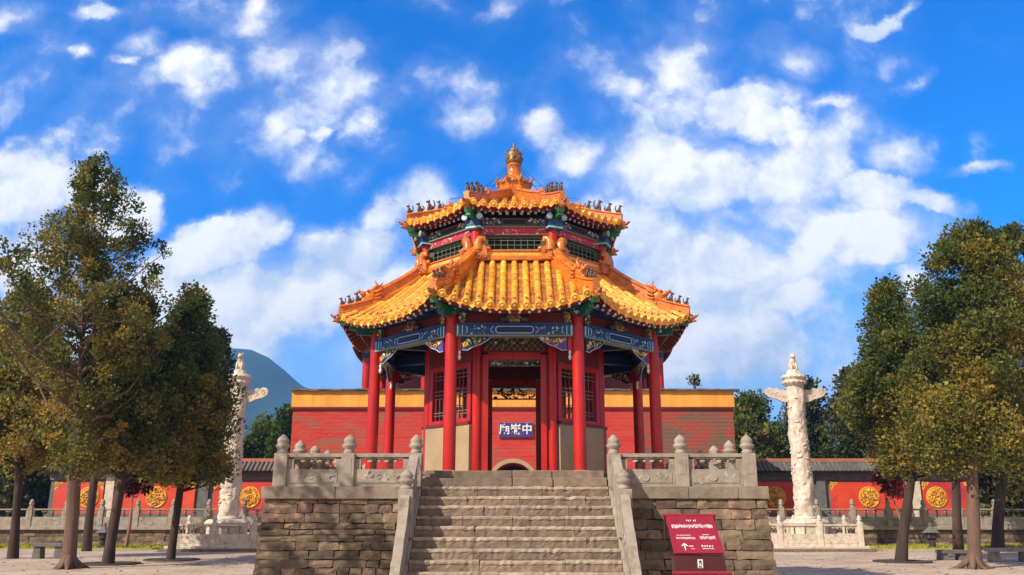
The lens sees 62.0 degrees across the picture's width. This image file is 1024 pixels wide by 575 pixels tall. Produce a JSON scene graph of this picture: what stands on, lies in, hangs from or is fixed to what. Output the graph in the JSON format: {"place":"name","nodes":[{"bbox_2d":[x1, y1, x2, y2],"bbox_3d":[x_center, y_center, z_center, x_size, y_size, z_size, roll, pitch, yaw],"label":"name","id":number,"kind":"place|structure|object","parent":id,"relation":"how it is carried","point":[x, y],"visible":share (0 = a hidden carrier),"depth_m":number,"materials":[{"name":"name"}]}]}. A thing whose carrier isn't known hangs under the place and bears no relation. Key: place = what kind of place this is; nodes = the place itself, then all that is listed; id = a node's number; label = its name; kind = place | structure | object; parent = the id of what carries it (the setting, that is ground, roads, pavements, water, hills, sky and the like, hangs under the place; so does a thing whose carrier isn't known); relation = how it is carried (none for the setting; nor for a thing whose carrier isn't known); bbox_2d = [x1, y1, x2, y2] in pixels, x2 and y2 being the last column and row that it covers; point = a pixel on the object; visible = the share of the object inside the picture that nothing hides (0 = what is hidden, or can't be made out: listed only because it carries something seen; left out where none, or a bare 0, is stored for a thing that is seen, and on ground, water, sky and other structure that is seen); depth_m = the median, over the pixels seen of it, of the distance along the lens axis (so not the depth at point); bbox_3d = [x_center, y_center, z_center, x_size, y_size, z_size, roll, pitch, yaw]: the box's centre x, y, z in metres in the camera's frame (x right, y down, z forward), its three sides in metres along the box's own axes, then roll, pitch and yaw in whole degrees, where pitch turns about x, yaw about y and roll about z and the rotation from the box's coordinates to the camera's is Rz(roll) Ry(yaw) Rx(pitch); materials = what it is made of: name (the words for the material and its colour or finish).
{"place":"outdoors","nodes":[
{"label":"outdoors","id":0,"kind":"place"},
{"bbox_2d":[1,348,982,515],"bbox_3d":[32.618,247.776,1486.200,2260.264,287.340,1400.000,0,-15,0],"label":"hills","id":1,"kind":"structure","parent":0,"point":[278,382],"depth_m":1397.02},
{"bbox_2d":[0,516,1023,574],"bbox_3d":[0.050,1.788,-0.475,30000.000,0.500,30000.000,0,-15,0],"label":"plaza ground","id":2,"kind":"structure","parent":0,"point":[833,563],"depth_m":27.83,"materials":[{"name":"grey stone"}]},
{"bbox_2d":[0,276,76,558],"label":"cypress tree","id":3,"kind":"object","parent":2,"relation":"on","point":[13,386],"visible":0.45,"depth_m":32.13,"materials":[{"name":"green plant"}]},
{"bbox_2d":[31,543,62,558],"bbox_3d":[-17.120,9.752,31.554,1.110,0.550,0.500,0,-15,0],"label":"stone bench","id":4,"kind":"object","parent":2,"relation":"on","point":[38,551],"visible":0.77,"depth_m":31.37,"materials":[{"name":"grey stone"}]},
{"bbox_2d":[0,542,167,548],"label":"lawn","id":5,"kind":"structure","parent":2,"relation":"on","point":[118,546],"depth_m":40.30,"materials":[{"name":"green plant"}]},
{"bbox_2d":[95,523,107,547],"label":"garden lantern","id":6,"kind":"object","parent":5,"relation":"on","point":[102,531],"visible":0.69,"depth_m":40.14,"materials":[{"name":"stone"}]},
{"bbox_2d":[124,463,153,546],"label":"young tree","id":7,"kind":"object","parent":5,"relation":"on","point":[132,488],"visible":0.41,"depth_m":41.59,"materials":[{"name":"red plant"}]},
{"bbox_2d":[63,326,116,550],"bbox_3d":[-18.825,6.531,39.307,3.553,10.777,3.703,-5,-16,17],"label":"cypress tree","id":8,"kind":"object","parent":2,"relation":"on","point":[88,524],"visible":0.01,"depth_m":38.00,"materials":[{"name":"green plant"}]},
{"bbox_2d":[0,150,200,569],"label":"cypress tree","id":9,"kind":"object","parent":2,"relation":"on","point":[80,242],"visible":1,"depth_m":27.00,"materials":[{"name":"green plant"}]},
{"bbox_2d":[83,561,140,565],"bbox_3d":[-13.177,9.041,27.915,1.900,0.053,1.900,0,-15,0],"label":"tree pit","id":10,"kind":"object","parent":2,"relation":"on","point":[118,563],"visible":0.73,"depth_m":27.75,"materials":[{"name":"grey stone"}]},
{"bbox_2d":[64,274,192,563],"bbox_3d":[-13.125,4.386,29.422,3.938,9.840,4.532,6,-16,-22],"label":"cypress tree","id":11,"kind":"object","parent":10,"relation":"on","point":[146,445],"visible":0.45,"depth_m":28.65,"materials":[{"name":"green plant"}]},
{"bbox_2d":[0,550,238,574],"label":"fallen leaves","id":12,"kind":"object","parent":2,"relation":"on","point":[116,568],"visible":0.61,"depth_m":27.34,"materials":[{"name":"brown plant"}]},
{"bbox_2d":[0,527,259,544],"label":"retaining wall","id":13,"kind":"structure","parent":2,"relation":"on","point":[138,535],"depth_m":44.05,"materials":[{"name":"brown stone"}]},
{"bbox_2d":[0,499,261,526],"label":"terrace balustrade","id":14,"kind":"object","parent":13,"relation":"on","point":[29,519],"visible":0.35,"depth_m":44.31,"materials":[{"name":"grey stone"}]},
{"bbox_2d":[143,558,199,561],"bbox_3d":[-12.106,9.683,30.331,1.900,0.053,1.900,0,-15,0],"label":"tree pit","id":15,"kind":"object","parent":2,"relation":"on","point":[165,560],"visible":0.94,"depth_m":29.91,"materials":[{"name":"grey stone"}]},
{"bbox_2d":[123,283,246,559],"bbox_3d":[-12.129,4.716,31.411,4.648,10.224,4.545,11,-18,-36],"label":"cypress tree","id":16,"kind":"object","parent":15,"relation":"on","point":[205,457],"visible":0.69,"depth_m":30.99,"materials":[{"name":"green plant"}]},
{"bbox_2d":[157,515,260,551],"bbox_3d":[-13.192,11.323,39.414,4.500,1.550,4.500,0,-15,0],"label":"stone balustrade","id":17,"kind":"object","parent":2,"relation":"on","point":[213,540],"depth_m":37.55,"materials":[{"name":"stone"}]},
{"bbox_2d":[204,352,268,533],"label":"ornamental column","id":18,"kind":"structure","parent":2,"relation":"on","point":[229,502],"depth_m":39.94,"materials":[{"name":"white stone"}]},
{"bbox_2d":[389,455,420,574],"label":"stair balustrade","id":19,"kind":"object","parent":2,"relation":"on","point":[409,494],"visible":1,"depth_m":12.88,"materials":[{"name":"grey stone"}]},
{"bbox_2d":[407,486,623,574],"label":"stone staircase","id":20,"kind":"structure","parent":2,"relation":"on","point":[532,530],"depth_m":13.20,"materials":[{"name":"grey stone"}]},
{"bbox_2d":[253,486,777,574],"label":"stone platform","id":21,"kind":"structure","parent":2,"relation":"on","point":[319,530],"depth_m":14.03,"materials":[{"name":"grey stone"}]},
{"bbox_2d":[293,440,364,468],"bbox_3d":[-3.900,4.049,18.652,0.240,0.870,8.473,0,-15,0],"label":"stone balustrade","id":22,"kind":"object","parent":21,"relation":"on","point":[300,446],"visible":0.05,"depth_m":16.49,"materials":[{"name":"grey stone"}]},
{"bbox_2d":[272,434,423,486],"bbox_3d":[-2.765,2.933,14.451,2.516,0.870,0.240,0,-15,0],"label":"stone balustrade","id":23,"kind":"object","parent":21,"relation":"on","point":[348,471],"visible":0.95,"depth_m":14.34,"materials":[{"name":"grey stone"}]},
{"bbox_2d":[330,143,698,486],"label":"octagonal pavilion","id":24,"kind":"structure","parent":21,"relation":"on","point":[513,281],"depth_m":17.57,"materials":[{"name":"wood"}]},
{"bbox_2d":[430,238,470,262],"bbox_3d":[-1.271,-0.700,18.478,1.495,0.600,0.185,-14,-21,43],"label":"upper window","id":25,"kind":"structure","parent":24,"relation":"in","point":[433,253],"depth_m":18.61,"materials":[{"name":"green wood"}]},
{"bbox_2d":[483,236,545,249],"bbox_3d":[0.050,-0.840,17.950,1.495,0.600,0.185,0,-15,0],"label":"upper window","id":26,"kind":"structure","parent":24,"relation":"in","point":[489,238],"depth_m":17.90,"materials":[{"name":"green wood"}]},
{"bbox_2d":[558,238,598,262],"bbox_3d":[1.371,-0.700,18.478,1.495,0.600,0.185,14,-21,-43],"label":"upper window","id":27,"kind":"structure","parent":24,"relation":"in","point":[595,254],"depth_m":18.64,"materials":[{"name":"green wood"}]},
{"bbox_2d":[606,434,757,486],"bbox_3d":[2.865,2.933,14.451,2.516,0.870,0.240,0,-15,0],"label":"stone balustrade","id":28,"kind":"object","parent":21,"relation":"on","point":[680,471],"visible":0.97,"depth_m":14.34,"materials":[{"name":"grey stone"}]},
{"bbox_2d":[664,440,735,468],"bbox_3d":[4.000,4.049,18.652,0.240,0.870,8.473,0,-15,0],"label":"stone balustrade","id":29,"kind":"object","parent":21,"relation":"on","point":[728,446],"visible":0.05,"depth_m":16.41,"materials":[{"name":"grey stone"}]},
{"bbox_2d":[609,455,641,574],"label":"stair balustrade","id":30,"kind":"object","parent":2,"relation":"on","point":[621,502],"visible":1,"depth_m":12.89,"materials":[{"name":"grey stone"}]},
{"bbox_2d":[662,514,731,574],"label":"information sign","id":31,"kind":"object","parent":2,"relation":"on","point":[696,544],"visible":1,"depth_m":10.35,"materials":[{"name":"metal"}]},
{"bbox_2d":[764,352,829,533],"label":"ornamental column","id":32,"kind":"structure","parent":2,"relation":"on","point":[795,395],"depth_m":40.16,"materials":[{"name":"white stone"}]},
{"bbox_2d":[773,527,1023,544],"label":"retaining wall","id":33,"kind":"structure","parent":2,"relation":"on","point":[888,535],"depth_m":44.05,"materials":[{"name":"brown stone"}]},
{"bbox_2d":[767,499,1023,526],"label":"terrace balustrade","id":34,"kind":"object","parent":33,"relation":"on","point":[888,519],"visible":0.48,"depth_m":44.32,"materials":[{"name":"grey stone"}]},
{"bbox_2d":[872,559,932,563],"bbox_3d":[13.361,9.375,29.171,1.900,0.053,1.900,0,-15,0],"label":"tree pit","id":35,"kind":"object","parent":2,"relation":"on","point":[909,561],"visible":0.92,"depth_m":28.89,"materials":[{"name":"grey stone"}]},
{"bbox_2d":[831,273,962,561],"bbox_3d":[13.999,4.500,30.557,4.411,10.269,4.988,14,-20,-43],"label":"cypress tree","id":36,"kind":"object","parent":35,"relation":"in","point":[872,381],"visible":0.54,"depth_m":30.21,"materials":[{"name":"green plant"}]},
{"bbox_2d":[785,551,1023,574],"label":"fallen leaves","id":37,"kind":"object","parent":2,"relation":"on","point":[923,557],"visible":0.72,"depth_m":25.63,"materials":[{"name":"brown plant"}]},
{"bbox_2d":[865,543,1023,548],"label":"lawn","id":38,"kind":"structure","parent":2,"relation":"on","point":[918,546],"depth_m":40.55,"materials":[{"name":"green plant"}]},
{"bbox_2d":[870,447,908,543],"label":"young tree","id":39,"kind":"object","parent":38,"relation":"on","point":[893,488],"visible":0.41,"depth_m":43.09,"materials":[{"name":"red plant"}]},
{"bbox_2d":[922,523,939,547],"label":"garden lantern","id":40,"kind":"object","parent":38,"relation":"on","point":[930,531],"visible":0.94,"depth_m":40.16,"materials":[{"name":"stone"}]},
{"bbox_2d":[935,550,966,559],"bbox_3d":[15.773,9.592,30.562,1.001,0.350,0.500,0,-15,0],"label":"stone bench","id":41,"kind":"object","parent":2,"relation":"on","point":[943,554],"visible":0.84,"depth_m":30.37,"materials":[{"name":"grey stone"}]},
{"bbox_2d":[884,215,1023,569],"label":"cypress tree","id":42,"kind":"object","parent":2,"relation":"on","point":[974,398],"visible":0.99,"depth_m":26.89,"materials":[{"name":"green plant"}]},
{"bbox_2d":[930,302,1005,549],"bbox_3d":[18.908,5.639,36.958,4.194,11.307,4.856,11,-19,-36],"label":"cypress tree","id":43,"kind":"object","parent":2,"relation":"on","point":[957,537],"visible":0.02,"depth_m":35.61,"materials":[{"name":"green plant"}]},
{"bbox_2d":[979,219,1023,547],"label":"cypress tree","id":44,"kind":"object","parent":2,"relation":"on","point":[1014,229],"visible":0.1,"depth_m":39.82,"materials":[{"name":"green plant"}]},
{"bbox_2d":[983,548,1023,561],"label":"stone bench","id":45,"kind":"object","parent":2,"relation":"on","point":[993,554],"visible":1,"depth_m":29.43,"materials":[{"name":"grey stone"}]},
{"bbox_2d":[0,0,1023,420],"label":"sky","id":46,"kind":"structure","parent":0,"point":[766,162],"materials":[{"name":"blue"}]},
{"bbox_2d":[768,515,876,551],"bbox_3d":[13.637,11.323,39.414,4.500,1.550,4.500,0,-15,0],"label":"stone balustrade","id":47,"kind":"object","parent":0,"point":[820,540],"depth_m":37.56,"materials":[{"name":"stone"}]},
{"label":"upper terrace","id":48,"kind":"structure","parent":0,"visible":0},
{"bbox_2d":[0,378,57,516],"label":"conifer tree","id":49,"kind":"object","parent":48,"relation":"on","point":[37,490],"visible":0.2,"depth_m":54.74,"materials":[{"name":"green plant"}]},
{"bbox_2d":[34,359,84,516],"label":"conifer tree","id":50,"kind":"object","parent":48,"relation":"on","point":[40,513],"depth_m":59.55,"materials":[{"name":"green plant"}]},
{"bbox_2d":[45,458,273,516],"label":"wing wall","id":51,"kind":"structure","parent":48,"relation":"on","point":[257,474],"depth_m":50.45,"materials":[{"name":"red paint"}]},
{"bbox_2d":[192,326,247,444],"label":"conifer tree","id":52,"kind":"object","parent":48,"relation":"on","point":[223,332],"visible":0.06,"depth_m":60.68,"materials":[{"name":"green plant"}]},
{"bbox_2d":[243,410,275,457],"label":"leafy tree","id":53,"kind":"object","parent":48,"relation":"on","point":[253,445],"visible":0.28,"depth_m":65.92,"materials":[{"name":"green plant"}]},
{"bbox_2d":[259,403,292,457],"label":"leafy tree","id":54,"kind":"object","parent":48,"relation":"on","point":[283,421],"visible":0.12,"depth_m":64.41,"materials":[{"name":"green plant"}]},
{"bbox_2d":[290,345,739,470],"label":"gate tower","id":55,"kind":"structure","parent":48,"relation":"on","point":[331,420],"depth_m":45.74,"materials":[{"name":"red paint"}]},
{"bbox_2d":[501,466,523,470],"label":"gate door","id":56,"kind":"structure","parent":55,"relation":"in","point":[512,468],"depth_m":48.33,"materials":[{"name":"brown wood"}]},
{"bbox_2d":[498,422,532,437],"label":"name plaque","id":57,"kind":"object","parent":55,"relation":"attached to","point":[515,429],"visible":1,"depth_m":45.43,"materials":[{"name":"blue wood"}]},
{"bbox_2d":[686,372,701,388],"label":"weed","id":58,"kind":"object","parent":55,"relation":"on","point":[695,383],"visible":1,"depth_m":46.23,"materials":[{"name":"green plant"}]},
{"bbox_2d":[733,388,790,457],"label":"leafy tree","id":59,"kind":"object","parent":48,"relation":"on","point":[751,411],"visible":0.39,"depth_m":60.30,"materials":[{"name":"green plant"}]},
{"bbox_2d":[773,374,838,457],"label":"conifer tree","id":60,"kind":"object","parent":48,"relation":"on","point":[814,415],"visible":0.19,"depth_m":62.71,"materials":[{"name":"green plant"}]},
{"bbox_2d":[817,362,882,457],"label":"conifer tree","id":61,"kind":"object","parent":48,"relation":"on","point":[853,445],"visible":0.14,"depth_m":60.45,"materials":[{"name":"green plant"}]},
{"bbox_2d":[756,458,979,516],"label":"wing wall","id":62,"kind":"structure","parent":48,"relation":"on","point":[840,483],"depth_m":50.53,"materials":[{"name":"red paint"}]},
{"bbox_2d":[978,463,1023,516],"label":"conifer tree","id":63,"kind":"object","parent":48,"relation":"on","point":[1014,499],"visible":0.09,"depth_m":54.25,"materials":[{"name":"green plant"}]}
]}

